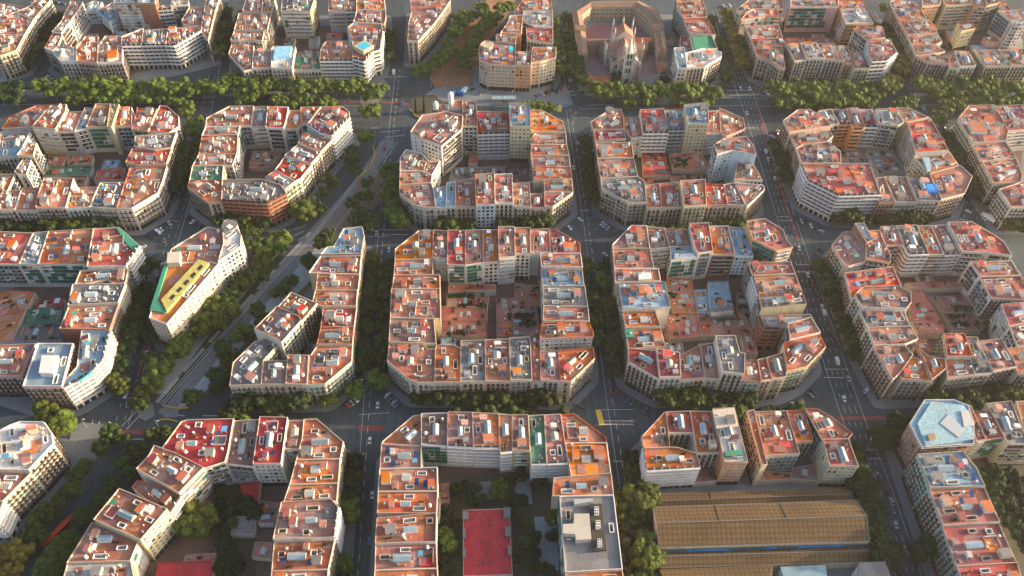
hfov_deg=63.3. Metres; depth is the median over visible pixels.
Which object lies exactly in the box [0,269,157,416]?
pavement
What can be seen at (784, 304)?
office building
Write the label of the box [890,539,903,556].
tree
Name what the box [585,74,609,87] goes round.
gatehouse
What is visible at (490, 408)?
tree
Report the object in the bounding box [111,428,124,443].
tree
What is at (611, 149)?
apartment building
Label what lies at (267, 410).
tree
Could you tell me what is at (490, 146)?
window
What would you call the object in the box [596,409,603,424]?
bus lane
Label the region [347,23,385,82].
apartment building
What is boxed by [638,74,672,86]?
hall
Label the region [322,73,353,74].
window
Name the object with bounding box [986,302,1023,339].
apartment building
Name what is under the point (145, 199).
apartment building
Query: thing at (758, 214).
pavement
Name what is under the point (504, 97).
station canopy
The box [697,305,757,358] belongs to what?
courtyard building
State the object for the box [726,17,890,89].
pavement
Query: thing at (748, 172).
apartment building
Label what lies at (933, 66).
apartment building
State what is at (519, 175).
courtyard building
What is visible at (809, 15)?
apartment building
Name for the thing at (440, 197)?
apartment building
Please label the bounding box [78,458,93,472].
tree
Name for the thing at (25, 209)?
apartment building
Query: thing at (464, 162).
courtyard ground
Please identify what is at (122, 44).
window
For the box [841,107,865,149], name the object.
apartment building
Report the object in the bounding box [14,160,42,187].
apartment building
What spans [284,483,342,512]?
apartment building
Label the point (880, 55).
apartment building
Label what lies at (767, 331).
apartment building
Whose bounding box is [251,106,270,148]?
apartment building
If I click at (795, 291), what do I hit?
window
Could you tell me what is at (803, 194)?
window
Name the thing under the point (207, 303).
tree
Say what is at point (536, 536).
tree
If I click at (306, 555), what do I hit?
apartment building
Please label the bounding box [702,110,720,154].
apartment building
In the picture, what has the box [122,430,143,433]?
cycle lane
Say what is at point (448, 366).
apartment building
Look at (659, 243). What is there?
apartment building
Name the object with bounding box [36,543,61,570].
tree
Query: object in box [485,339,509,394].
apartment building
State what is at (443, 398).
tree
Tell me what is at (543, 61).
apartment building
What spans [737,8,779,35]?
apartment building
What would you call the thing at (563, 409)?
tree
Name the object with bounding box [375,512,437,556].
apartment building
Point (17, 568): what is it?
tree
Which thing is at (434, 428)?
apartment building
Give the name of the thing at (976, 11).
apartment building
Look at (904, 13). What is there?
apartment building
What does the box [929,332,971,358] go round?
apartment building
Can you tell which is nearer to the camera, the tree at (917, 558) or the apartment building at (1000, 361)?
the tree at (917, 558)
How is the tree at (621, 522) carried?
on the road
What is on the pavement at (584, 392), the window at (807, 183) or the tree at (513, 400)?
the tree at (513, 400)
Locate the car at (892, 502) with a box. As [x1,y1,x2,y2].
[889,497,894,504]
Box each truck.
[452,90,463,96]
[460,86,467,92]
[981,212,994,222]
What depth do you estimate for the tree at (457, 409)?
445.76 m
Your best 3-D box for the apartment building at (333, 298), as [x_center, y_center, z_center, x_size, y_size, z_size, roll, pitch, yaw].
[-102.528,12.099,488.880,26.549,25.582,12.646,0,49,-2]
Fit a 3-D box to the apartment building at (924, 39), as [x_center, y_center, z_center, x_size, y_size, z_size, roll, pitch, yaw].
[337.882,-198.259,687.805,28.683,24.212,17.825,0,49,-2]
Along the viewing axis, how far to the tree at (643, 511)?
409.37 m
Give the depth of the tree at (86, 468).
422.33 m
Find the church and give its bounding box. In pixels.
[602,18,644,83]
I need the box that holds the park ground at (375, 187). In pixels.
[313,169,382,241]
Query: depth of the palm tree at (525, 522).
408.58 m
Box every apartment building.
[0,3,25,15]
[0,12,40,47]
[0,34,30,78]
[0,131,40,173]
[0,173,21,194]
[0,190,21,231]
[0,231,32,286]
[0,343,36,396]
[0,421,70,492]
[0,472,46,519]
[0,500,20,539]
[2,105,49,148]
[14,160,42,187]
[15,188,45,230]
[16,6,46,28]
[17,142,49,179]
[19,231,50,286]
[22,343,77,409]
[31,0,56,17]
[31,103,69,154]
[35,177,77,230]
[37,228,93,286]
[44,33,66,70]
[44,46,82,79]
[52,22,77,46]
[57,111,84,154]
[59,304,125,347]
[61,0,91,41]
[63,330,121,408]
[64,561,141,575]
[66,187,97,227]
[66,522,150,575]
[68,283,131,313]
[75,267,137,294]
[76,36,102,79]
[86,103,116,151]
[87,227,149,286]
[90,182,125,230]
[93,488,178,560]
[97,35,130,83]
[107,104,123,154]
[114,106,134,150]
[116,166,173,230]
[121,28,149,68]
[125,148,176,178]
[131,107,156,136]
[132,480,184,519]
[134,132,179,155]
[136,445,213,503]
[141,28,172,68]
[148,105,186,140]
[149,259,226,344]
[158,5,176,27]
[162,418,234,485]
[165,26,207,68]
[165,227,227,288]
[171,0,190,26]
[181,7,204,29]
[187,180,224,225]
[189,165,227,179]
[193,153,242,178]
[198,135,243,173]
[201,6,218,61]
[201,126,245,156]
[205,0,223,20]
[205,105,256,148]
[218,219,249,287]
[221,179,291,226]
[226,419,260,483]
[228,44,254,77]
[229,338,281,395]
[230,29,268,49]
[234,12,275,49]
[242,0,261,12]
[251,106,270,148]
[252,48,272,81]
[252,416,290,485]
[254,306,307,359]
[261,360,288,396]
[262,0,279,32]
[265,170,298,202]
[266,106,289,152]
[271,46,296,90]
[271,540,339,575]
[271,569,330,575]
[272,498,345,553]
[275,156,315,200]
[278,292,320,344]
[284,144,324,186]
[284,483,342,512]
[285,110,302,149]
[285,354,312,404]
[285,420,302,467]
[289,459,344,490]
[294,50,322,82]
[296,419,347,471]
[298,131,335,171]
[300,107,319,131]
[307,106,353,163]
[307,345,356,404]
[308,255,363,292]
[313,290,360,320]
[315,273,362,299]
[316,326,356,353]
[319,40,354,82]
[320,307,360,340]
[328,0,355,32]
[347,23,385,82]
[353,9,387,33]
[356,0,385,9]
[374,543,438,575]
[374,568,437,575]
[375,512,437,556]
[377,467,438,497]
[377,491,440,523]
[379,444,423,467]
[381,414,420,445]
[387,343,434,398]
[388,317,436,348]
[390,288,441,340]
[392,274,440,288]
[393,259,433,275]
[394,229,433,270]
[399,171,432,186]
[399,183,435,228]
[400,149,440,186]
[407,12,443,63]
[410,0,451,33]
[410,111,462,176]
[421,412,448,465]
[431,91,462,114]
[433,186,445,228]
[433,229,447,280]
[435,343,460,402]
[446,181,455,218]
[447,230,465,282]
[447,411,473,467]
[455,179,475,227]
[461,340,484,391]
[462,101,477,154]
[465,228,482,283]
[472,412,499,467]
[475,173,494,228]
[477,111,509,159]
[479,40,515,90]
[483,229,498,284]
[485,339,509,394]
[495,172,512,227]
[496,34,515,53]
[498,226,514,284]
[499,413,511,472]
[500,14,522,50]
[509,103,530,161]
[509,336,531,396]
[512,414,529,471]
[513,182,530,226]
[514,0,551,14]
[514,51,531,91]
[514,227,530,279]
[522,9,552,46]
[525,28,552,50]
[528,132,566,161]
[528,414,546,482]
[529,155,570,182]
[529,228,550,275]
[530,47,555,87]
[530,110,565,138]
[530,144,568,155]
[530,166,571,192]
[530,193,543,227]
[530,337,539,390]
[537,253,582,283]
[539,322,593,350]
[540,351,560,393]
[541,179,572,192]
[541,285,587,321]
[542,305,589,321]
[543,192,572,227]
[544,414,567,482]
[549,229,580,252]
[550,473,613,509]
[558,347,594,402]
[561,414,606,441]
[565,442,610,475]
[565,570,622,575]
[588,106,623,141]
[592,129,625,148]
[594,141,633,175]
[595,158,637,189]
[598,176,646,225]
[610,225,649,255]
[610,248,653,275]
[611,266,660,297]
[618,310,660,338]
[621,328,665,358]
[623,348,658,399]
[624,117,641,157]
[638,412,669,456]
[639,108,668,157]
[639,447,700,488]
[642,183,661,226]
[647,226,669,268]
[653,348,680,400]
[658,182,681,227]
[664,108,684,153]
[665,228,689,266]
[666,411,693,449]
[672,0,706,39]
[677,345,704,391]
[678,35,689,52]
[678,179,706,228]
[680,102,708,152]
[681,18,715,40]
[685,48,721,84]
[688,35,717,51]
[688,222,712,279]
[688,411,719,468]
[700,342,719,389]
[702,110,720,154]
[702,184,727,221]
[705,226,734,277]
[706,136,756,183]
[711,407,747,484]
[714,335,744,395]
[719,108,744,140]
[723,182,744,218]
[732,162,762,183]
[734,0,783,28]
[734,182,764,219]
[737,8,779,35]
[737,359,760,393]
[740,409,767,485]
[741,260,795,292]
[743,23,782,51]
[744,217,792,261]
[745,274,801,313]
[747,37,785,58]
[749,45,784,82]
[752,314,813,349]
[755,410,799,472]
[757,357,771,400]
[763,353,786,399]
[777,107,830,149]
[777,317,820,353]
[779,334,825,392]
[783,0,838,31]
[783,43,805,82]
[785,130,832,167]
[787,410,812,460]
[789,141,840,189]
[791,163,880,221]
[799,41,824,81]
[805,408,852,459]
[811,438,858,486]
[818,41,843,82]
[818,108,838,143]
[826,231,864,287]
[832,0,864,30]
[832,109,852,146]
[833,6,872,45]
[836,266,901,314]
[837,45,853,78]
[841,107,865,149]
[845,285,911,322]
[847,25,884,51]
[847,52,869,85]
[853,310,909,348]
[856,109,877,149]
[858,326,917,367]
[861,230,890,269]
[861,345,912,400]
[863,39,897,84]
[868,107,903,149]
[871,176,894,223]
[879,226,903,266]
[882,0,919,24]
[885,176,916,222]
[887,8,925,28]
[887,357,930,400]
[893,107,928,144]
[893,224,928,276]
[894,17,937,43]
[896,118,948,171]
[901,451,984,508]
[903,33,941,54]
[905,43,944,76]
[905,151,957,176]
[906,54,949,80]
[907,175,940,222]
[912,347,946,399]
[912,487,999,535]
[918,0,940,21]
[918,225,943,273]
[929,165,972,222]
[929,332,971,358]
[929,523,1016,575]
[932,0,972,29]
[932,224,960,276]
[932,359,974,393]
[942,53,959,82]
[947,221,1011,275]
[947,562,1020,575]
[948,22,974,51]
[951,104,1008,160]
[952,51,975,86]
[957,259,1020,298]
[964,0,986,30]
[965,141,1015,174]
[966,276,1023,318]
[966,337,991,387]
[966,405,986,457]
[970,49,1011,81]
[970,410,1003,458]
[974,0,998,31]
[975,156,1022,205]
[976,339,1016,387]
[981,401,1023,463]
[985,182,1023,229]
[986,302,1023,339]
[987,0,1009,28]
[987,10,1023,40]
[996,105,1023,150]
[998,18,1023,48]
[998,47,1023,81]
[1000,323,1023,347]
[1003,347,1023,388]
[1010,401,1023,463]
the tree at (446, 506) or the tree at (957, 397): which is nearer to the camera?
the tree at (446, 506)
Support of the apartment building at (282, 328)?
on the road
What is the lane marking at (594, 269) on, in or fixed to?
on the road
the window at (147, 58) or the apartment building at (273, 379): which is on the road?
the apartment building at (273, 379)
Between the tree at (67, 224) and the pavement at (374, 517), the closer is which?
the pavement at (374, 517)
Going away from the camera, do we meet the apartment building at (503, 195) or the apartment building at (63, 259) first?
the apartment building at (63, 259)
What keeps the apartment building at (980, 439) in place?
on the road
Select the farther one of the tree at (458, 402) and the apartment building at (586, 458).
the tree at (458, 402)
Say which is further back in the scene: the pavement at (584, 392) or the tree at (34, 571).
the pavement at (584, 392)
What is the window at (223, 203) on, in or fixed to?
in the apartment building at (254, 198)
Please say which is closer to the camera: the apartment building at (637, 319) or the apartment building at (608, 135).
the apartment building at (637, 319)
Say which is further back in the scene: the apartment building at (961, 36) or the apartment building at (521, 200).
the apartment building at (961, 36)
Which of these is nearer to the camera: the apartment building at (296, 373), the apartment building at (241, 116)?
the apartment building at (296, 373)
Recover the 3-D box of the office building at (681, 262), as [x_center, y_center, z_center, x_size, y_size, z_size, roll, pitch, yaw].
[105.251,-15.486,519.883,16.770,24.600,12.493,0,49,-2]
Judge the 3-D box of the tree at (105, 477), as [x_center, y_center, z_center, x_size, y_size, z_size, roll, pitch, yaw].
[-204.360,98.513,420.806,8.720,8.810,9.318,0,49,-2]
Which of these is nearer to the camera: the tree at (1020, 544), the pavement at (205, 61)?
the tree at (1020, 544)
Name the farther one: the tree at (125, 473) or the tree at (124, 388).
the tree at (124, 388)
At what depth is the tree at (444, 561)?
395.65 m
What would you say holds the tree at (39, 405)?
on the road
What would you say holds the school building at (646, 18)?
on the pavement at (667, 20)
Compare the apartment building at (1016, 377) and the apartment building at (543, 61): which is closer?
the apartment building at (1016, 377)
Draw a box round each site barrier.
[159,418,177,422]
[162,405,187,408]
[358,145,374,178]
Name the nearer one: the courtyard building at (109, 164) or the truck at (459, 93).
the courtyard building at (109, 164)
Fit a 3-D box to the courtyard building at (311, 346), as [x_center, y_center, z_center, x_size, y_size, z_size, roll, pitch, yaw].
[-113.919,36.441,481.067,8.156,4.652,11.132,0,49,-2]
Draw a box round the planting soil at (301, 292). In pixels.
[203,284,311,395]
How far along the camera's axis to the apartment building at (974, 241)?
523.35 m
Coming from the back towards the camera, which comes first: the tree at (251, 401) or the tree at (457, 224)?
the tree at (457, 224)
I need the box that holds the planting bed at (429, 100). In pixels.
[410,95,442,116]
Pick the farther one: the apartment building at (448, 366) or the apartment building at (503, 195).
the apartment building at (503, 195)
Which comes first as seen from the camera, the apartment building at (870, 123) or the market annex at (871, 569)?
the market annex at (871, 569)
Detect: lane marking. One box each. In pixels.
[29,102,210,104]
[128,62,220,423]
[351,72,395,572]
[359,71,399,554]
[562,23,619,485]
[567,58,624,478]
[602,409,634,409]
[712,10,895,573]
[719,10,907,571]
[720,26,885,524]
[741,72,913,570]
[748,81,921,575]
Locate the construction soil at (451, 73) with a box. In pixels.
[429,0,514,87]
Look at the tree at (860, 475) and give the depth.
423.75 m
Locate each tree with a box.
[0,537,21,560]
[0,546,21,566]
[0,560,24,575]
[9,542,36,561]
[17,526,32,543]
[24,520,45,541]
[26,511,45,525]
[29,527,51,544]
[30,557,48,575]
[31,398,56,420]
[36,500,53,513]
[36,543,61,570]
[38,402,59,422]
[39,555,62,575]
[41,508,62,523]
[45,534,58,547]
[46,408,77,435]
[46,414,70,437]
[47,557,66,575]
[49,495,67,509]
[52,526,80,549]
[54,490,72,501]
[56,547,73,562]
[58,481,78,499]
[60,217,81,229]
[63,464,84,481]
[64,480,83,497]
[70,505,90,516]
[70,510,78,525]
[72,461,90,474]
[75,514,92,527]
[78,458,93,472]
[82,505,99,519]
[87,504,103,522]
[91,438,109,456]
[91,487,108,503]
[91,494,111,506]
[97,435,114,448]
[98,422,118,438]
[100,472,114,488]
[101,476,121,492]
[103,372,121,392]
[110,376,131,397]
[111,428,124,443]
[111,455,130,469]
[117,432,133,447]
[117,465,136,481]
[121,444,139,463]
[127,391,150,411]
[130,461,141,476]
[132,383,157,398]
[132,441,149,458]
[136,372,164,389]
[143,427,160,442]
[145,355,168,377]
[154,424,168,440]
[157,354,176,372]
[159,427,173,442]
[164,336,192,359]
[171,511,203,535]
[175,332,192,346]
[180,499,216,529]
[180,514,209,541]
[181,388,204,407]
[190,311,210,330]
[190,323,211,338]
[191,502,220,527]
[202,293,221,312]
[206,311,228,331]
[207,375,227,393]
[211,562,225,575]
[213,482,227,496]
[214,495,226,508]
[214,514,225,527]
[214,533,230,547]
[216,404,236,417]
[217,551,233,566]
[219,301,242,320]
[219,523,230,536]
[220,540,239,553]
[222,500,236,516]
[223,564,238,575]
[225,393,246,413]
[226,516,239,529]
[227,494,243,506]
[228,322,254,342]
[228,403,247,417]
[231,414,250,419]
[233,557,246,574]
[236,503,248,514]
[239,390,264,411]
[241,494,254,507]
[246,507,263,520]
[247,502,257,512]
[254,239,275,256]
[258,394,275,415]
[259,393,276,409]
[264,233,285,253]
[267,393,287,413]
[268,229,292,248]
[274,394,289,412]
[283,390,311,411]
[287,199,309,214]
[291,201,317,223]
[318,391,338,408]
[335,552,354,575]
[337,571,349,575]
[340,496,363,524]
[341,482,362,499]
[343,378,364,398]
[343,468,363,487]
[344,451,364,471]
[363,368,390,391]
[365,250,379,263]
[380,174,398,190]
[380,185,399,203]
[382,205,406,222]
[384,196,406,213]
[389,212,409,228]
[408,392,424,405]
[420,390,437,404]
[423,95,425,111]
[431,388,454,406]
[438,522,446,528]
[438,525,452,538]
[438,532,458,553]
[438,556,449,568]
[440,509,450,522]
[440,563,455,575]
[441,502,456,513]
[445,514,459,527]
[448,407,472,418]
[449,218,462,229]
[449,482,461,494]
[450,391,467,406]
[457,478,469,490]
[459,389,482,407]
[459,490,472,501]
[466,495,479,507]
[468,482,482,493]
[472,404,500,412]
[477,389,488,405]
[478,493,487,503]
[484,389,510,408]
[488,485,505,500]
[491,476,507,491]
[501,404,518,414]
[504,393,518,406]
[504,476,516,489]
[508,492,520,506]
[511,506,525,519]
[512,552,523,563]
[514,466,526,482]
[516,392,530,408]
[516,493,529,506]
[517,409,534,414]
[518,516,532,529]
[518,534,531,547]
[525,389,545,408]
[526,558,541,572]
[527,529,541,545]
[527,547,541,559]
[529,480,542,492]
[531,475,547,487]
[536,387,563,407]
[540,560,555,575]
[543,509,557,526]
[545,528,558,542]
[553,405,572,413]
[581,256,591,262]
[595,269,612,289]
[613,485,623,499]
[614,495,630,521]
[617,513,630,530]
[618,524,636,545]
[620,538,635,564]
[621,448,639,466]
[621,463,639,476]
[621,482,657,510]
[622,479,650,490]
[622,561,634,575]
[623,467,640,487]
[626,503,633,515]
[628,510,653,529]
[630,543,662,569]
[631,524,649,530]
[632,502,658,521]
[632,527,663,565]
[632,530,656,556]
[633,571,655,575]
[634,483,662,510]
[636,554,654,573]
[651,542,666,568]
[674,390,687,409]
[710,402,729,410]
[728,403,746,425]
[763,404,782,410]
[787,399,806,409]
[809,257,831,272]
[845,477,870,498]
[850,441,869,461]
[853,451,873,475]
[854,475,877,500]
[856,470,876,493]
[856,474,880,491]
[859,493,883,512]
[861,500,888,519]
[863,504,886,525]
[863,509,875,520]
[867,421,891,441]
[868,522,893,539]
[868,543,878,554]
[869,433,896,451]
[869,531,896,557]
[869,537,895,561]
[870,556,897,567]
[881,548,905,574]
[883,425,902,448]
[885,409,908,429]
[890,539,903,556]
[892,414,911,432]
[907,540,928,565]
[908,531,938,557]
[950,390,965,402]
[951,392,974,409]
[966,396,985,410]
[979,466,995,484]
[985,462,1004,480]
[985,479,1007,497]
[991,495,1005,517]
[998,498,1012,510]
[999,511,1019,531]
[1000,468,1012,483]
[1001,483,1016,498]
[1004,495,1023,511]
[1005,464,1021,484]
[1008,217,1023,233]
[1010,519,1023,540]
[1012,481,1023,500]
[1012,507,1023,522]
[1015,534,1023,553]
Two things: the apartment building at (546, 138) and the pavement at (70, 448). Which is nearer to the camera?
the pavement at (70, 448)
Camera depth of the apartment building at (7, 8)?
683.65 m
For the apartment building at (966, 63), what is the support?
on the road
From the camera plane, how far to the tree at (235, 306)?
490.28 m
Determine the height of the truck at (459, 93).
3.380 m
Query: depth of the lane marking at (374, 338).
485.30 m
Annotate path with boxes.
[157,250,285,393]
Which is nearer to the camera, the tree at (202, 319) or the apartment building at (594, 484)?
the apartment building at (594, 484)
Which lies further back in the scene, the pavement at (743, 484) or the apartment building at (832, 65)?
the apartment building at (832, 65)
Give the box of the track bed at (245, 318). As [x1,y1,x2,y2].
[166,138,393,406]
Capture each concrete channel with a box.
[157,233,310,402]
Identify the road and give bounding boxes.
[0,0,1023,575]
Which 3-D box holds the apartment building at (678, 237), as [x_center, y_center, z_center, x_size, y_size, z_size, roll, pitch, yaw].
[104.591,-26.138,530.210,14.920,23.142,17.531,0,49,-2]
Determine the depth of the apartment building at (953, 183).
561.99 m
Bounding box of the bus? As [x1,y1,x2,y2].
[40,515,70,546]
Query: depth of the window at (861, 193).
547.64 m
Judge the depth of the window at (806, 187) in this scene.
556.34 m
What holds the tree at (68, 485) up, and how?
on the road
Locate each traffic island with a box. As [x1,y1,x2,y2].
[137,403,154,420]
[159,404,178,416]
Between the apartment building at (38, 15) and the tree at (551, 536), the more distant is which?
the apartment building at (38, 15)
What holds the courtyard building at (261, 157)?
on the courtyard ground at (247, 174)
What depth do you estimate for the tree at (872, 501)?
415.30 m
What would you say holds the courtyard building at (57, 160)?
on the courtyard ground at (100, 157)
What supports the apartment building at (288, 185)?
on the road
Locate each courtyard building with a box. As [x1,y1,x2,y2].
[0,290,38,344]
[13,324,65,343]
[25,307,66,323]
[36,298,67,309]
[44,166,94,179]
[48,155,66,167]
[67,155,94,166]
[68,176,89,186]
[86,33,98,36]
[94,168,126,185]
[101,160,121,168]
[111,31,126,35]
[156,560,215,575]
[183,553,217,563]
[230,516,257,537]
[240,481,261,502]
[249,151,281,166]
[249,163,275,171]
[252,542,272,561]
[258,500,279,526]
[284,38,295,45]
[307,342,316,354]
[308,36,319,48]
[326,32,342,40]
[439,482,449,503]
[441,306,486,320]
[441,337,455,344]
[442,320,486,340]
[447,292,488,311]
[448,283,495,295]
[449,166,505,181]
[463,507,512,575]
[469,155,477,166]
[496,297,540,338]
[506,167,529,182]
[515,283,540,309]
[641,153,669,179]
[641,178,653,184]
[663,313,699,341]
[665,36,674,45]
[665,342,683,353]
[666,278,696,313]
[668,153,707,174]
[669,174,709,183]
[693,468,716,486]
[694,289,709,313]
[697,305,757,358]
[706,281,733,310]
[735,290,749,313]
[757,471,791,484]
[785,37,834,43]
[789,464,819,485]
[812,34,825,37]
[840,150,865,158]
[841,157,869,162]
[865,149,905,177]
[903,281,962,294]
[907,289,944,338]
[911,338,931,354]
[915,274,935,281]
[926,295,974,317]
[941,313,990,334]
[945,30,953,41]
[969,45,985,52]
[981,36,999,47]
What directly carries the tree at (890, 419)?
on the road
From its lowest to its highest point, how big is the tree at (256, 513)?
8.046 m
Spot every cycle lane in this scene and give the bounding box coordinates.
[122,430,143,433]
[138,337,147,373]
[314,101,359,102]
[358,425,382,430]
[379,101,410,104]
[756,107,799,240]
[837,416,886,419]
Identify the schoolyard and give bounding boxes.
[585,54,608,74]
[586,24,642,42]
[640,51,656,74]
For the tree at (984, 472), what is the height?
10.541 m
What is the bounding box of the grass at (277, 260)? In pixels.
[163,252,285,399]
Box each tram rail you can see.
[167,142,387,405]
[170,142,389,405]
[171,143,391,408]
[173,143,393,409]
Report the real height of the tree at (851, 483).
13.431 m
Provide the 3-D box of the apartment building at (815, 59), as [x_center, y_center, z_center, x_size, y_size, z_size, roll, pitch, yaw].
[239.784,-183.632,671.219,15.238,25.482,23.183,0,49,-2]
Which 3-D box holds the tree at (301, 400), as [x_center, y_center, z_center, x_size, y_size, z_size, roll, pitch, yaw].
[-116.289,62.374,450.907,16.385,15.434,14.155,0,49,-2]
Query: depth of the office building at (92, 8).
702.37 m
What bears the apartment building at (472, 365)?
on the road
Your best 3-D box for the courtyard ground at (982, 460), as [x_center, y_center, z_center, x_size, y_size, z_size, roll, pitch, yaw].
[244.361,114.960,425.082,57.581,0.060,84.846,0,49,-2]
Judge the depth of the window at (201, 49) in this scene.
667.15 m
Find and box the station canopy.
[493,95,515,102]
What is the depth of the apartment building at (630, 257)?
509.74 m
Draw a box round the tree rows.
[0,0,1023,409]
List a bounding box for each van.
[154,228,161,234]
[821,309,826,315]
[834,356,839,364]
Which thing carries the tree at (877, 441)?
on the road
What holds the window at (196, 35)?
in the apartment building at (185, 46)
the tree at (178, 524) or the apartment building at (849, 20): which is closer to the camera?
the tree at (178, 524)
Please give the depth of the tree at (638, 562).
391.56 m
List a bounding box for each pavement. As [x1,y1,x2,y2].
[0,19,60,81]
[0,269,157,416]
[0,438,79,543]
[4,136,192,234]
[48,23,229,85]
[135,449,353,573]
[154,245,256,351]
[189,132,359,231]
[228,15,392,94]
[230,246,372,412]
[369,456,613,575]
[384,279,598,408]
[398,146,576,231]
[404,13,453,66]
[474,63,559,94]
[567,14,720,96]
[587,137,763,230]
[603,293,821,408]
[628,426,872,575]
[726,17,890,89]
[768,146,964,228]
[816,251,1014,408]
[876,19,1023,91]
[885,416,934,575]
[947,125,1023,233]
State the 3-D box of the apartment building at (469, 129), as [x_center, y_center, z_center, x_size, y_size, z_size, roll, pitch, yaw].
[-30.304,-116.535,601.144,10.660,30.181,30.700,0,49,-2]
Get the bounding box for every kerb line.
[161,139,383,403]
[163,140,385,404]
[176,143,396,410]
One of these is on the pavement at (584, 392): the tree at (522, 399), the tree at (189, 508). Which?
the tree at (522, 399)
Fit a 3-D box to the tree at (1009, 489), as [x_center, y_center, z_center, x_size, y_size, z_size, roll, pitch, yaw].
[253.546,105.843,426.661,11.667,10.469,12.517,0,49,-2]
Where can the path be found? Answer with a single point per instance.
(175, 373)
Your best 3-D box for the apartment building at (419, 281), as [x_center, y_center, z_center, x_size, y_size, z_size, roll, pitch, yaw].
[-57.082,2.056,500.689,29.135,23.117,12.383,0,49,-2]
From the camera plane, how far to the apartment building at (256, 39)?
663.28 m
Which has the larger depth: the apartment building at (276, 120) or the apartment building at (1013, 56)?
the apartment building at (1013, 56)
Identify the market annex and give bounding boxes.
[658,565,772,575]
[777,565,826,575]
[851,561,889,575]
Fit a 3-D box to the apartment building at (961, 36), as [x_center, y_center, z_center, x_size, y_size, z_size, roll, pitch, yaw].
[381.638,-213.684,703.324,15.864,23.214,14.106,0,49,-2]
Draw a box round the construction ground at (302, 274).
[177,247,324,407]
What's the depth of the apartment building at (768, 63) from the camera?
663.53 m
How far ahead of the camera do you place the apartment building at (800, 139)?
591.75 m
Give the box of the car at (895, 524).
[892,521,898,528]
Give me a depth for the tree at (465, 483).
422.96 m
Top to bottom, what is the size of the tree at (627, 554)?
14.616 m
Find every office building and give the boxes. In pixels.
[75,107,96,154]
[84,1,103,23]
[97,2,123,33]
[114,0,162,33]
[281,0,319,38]
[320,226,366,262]
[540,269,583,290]
[557,495,622,575]
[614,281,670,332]
[665,245,696,281]
[669,47,686,82]
[728,226,753,278]
[749,292,806,329]
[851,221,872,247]
[894,399,973,470]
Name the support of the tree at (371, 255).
on the road
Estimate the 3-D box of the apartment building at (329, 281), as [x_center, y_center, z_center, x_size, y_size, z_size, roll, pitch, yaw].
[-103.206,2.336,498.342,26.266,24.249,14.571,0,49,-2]
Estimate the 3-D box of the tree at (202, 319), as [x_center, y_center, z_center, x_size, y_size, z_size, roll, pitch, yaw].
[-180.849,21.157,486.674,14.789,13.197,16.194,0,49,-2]
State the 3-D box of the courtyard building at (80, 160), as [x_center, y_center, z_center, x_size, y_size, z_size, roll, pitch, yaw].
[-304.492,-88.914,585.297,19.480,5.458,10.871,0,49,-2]
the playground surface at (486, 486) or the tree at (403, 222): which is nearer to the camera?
the playground surface at (486, 486)
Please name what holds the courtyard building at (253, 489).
on the courtyard ground at (179, 548)
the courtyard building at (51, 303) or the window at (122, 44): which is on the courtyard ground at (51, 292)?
the courtyard building at (51, 303)
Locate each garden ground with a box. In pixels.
[216,483,255,575]
[443,472,557,575]
[974,463,1023,575]
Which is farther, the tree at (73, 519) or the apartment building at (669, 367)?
the apartment building at (669, 367)
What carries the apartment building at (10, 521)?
on the road
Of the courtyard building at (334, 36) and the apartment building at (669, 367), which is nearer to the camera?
the apartment building at (669, 367)
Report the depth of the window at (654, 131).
588.25 m
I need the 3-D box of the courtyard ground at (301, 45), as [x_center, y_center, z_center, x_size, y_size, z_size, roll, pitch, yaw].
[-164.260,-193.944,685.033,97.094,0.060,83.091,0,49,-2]
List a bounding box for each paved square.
[69,422,103,461]
[360,79,387,105]
[425,85,572,104]
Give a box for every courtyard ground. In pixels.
[13,287,70,342]
[40,148,129,186]
[89,24,150,73]
[144,468,292,575]
[243,148,285,179]
[274,26,348,62]
[302,336,317,354]
[424,465,560,575]
[436,276,541,346]
[440,155,530,192]
[634,154,726,183]
[659,269,777,359]
[780,27,836,79]
[837,145,897,157]
[900,276,989,348]
[937,28,998,57]
[971,457,988,462]
[1013,151,1021,168]
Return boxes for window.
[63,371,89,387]
[102,330,109,357]
[122,44,140,45]
[124,51,142,52]
[128,62,146,63]
[143,47,165,48]
[144,51,166,52]
[147,58,168,59]
[175,31,196,44]
[176,35,197,48]
[177,39,198,52]
[178,42,199,55]
[179,46,201,59]
[181,49,201,62]
[222,199,266,202]
[223,203,267,206]
[224,207,268,210]
[225,210,269,213]
[320,59,351,60]
[321,66,352,67]
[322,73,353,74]
[323,76,351,77]
[448,444,472,446]
[478,132,508,133]
[478,136,508,137]
[478,139,508,140]
[478,142,508,144]
[478,146,508,147]
[478,149,508,150]
[478,153,508,154]
[548,461,567,462]
[640,149,664,150]
[642,142,665,143]
[643,135,667,136]
[644,131,668,132]
[647,466,699,469]
[760,291,801,294]
[764,327,779,328]
[801,200,828,214]
[802,197,830,211]
[803,194,831,208]
[805,190,833,205]
[806,187,834,201]
[807,183,836,198]
[809,179,837,194]
[835,204,874,205]
[836,200,876,202]
[838,197,878,198]
[839,193,880,195]
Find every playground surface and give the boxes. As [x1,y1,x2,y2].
[477,481,492,498]
[515,479,531,503]
[534,516,558,570]
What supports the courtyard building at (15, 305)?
on the courtyard ground at (51, 292)
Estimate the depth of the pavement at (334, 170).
556.38 m
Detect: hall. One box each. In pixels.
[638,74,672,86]
[651,487,870,573]
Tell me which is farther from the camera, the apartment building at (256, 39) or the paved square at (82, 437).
the apartment building at (256, 39)
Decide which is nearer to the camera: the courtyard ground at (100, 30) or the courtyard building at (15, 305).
the courtyard building at (15, 305)
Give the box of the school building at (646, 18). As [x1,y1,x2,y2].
[572,1,666,73]
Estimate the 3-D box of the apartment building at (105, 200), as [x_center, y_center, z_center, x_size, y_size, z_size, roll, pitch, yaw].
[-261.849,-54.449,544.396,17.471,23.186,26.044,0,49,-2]

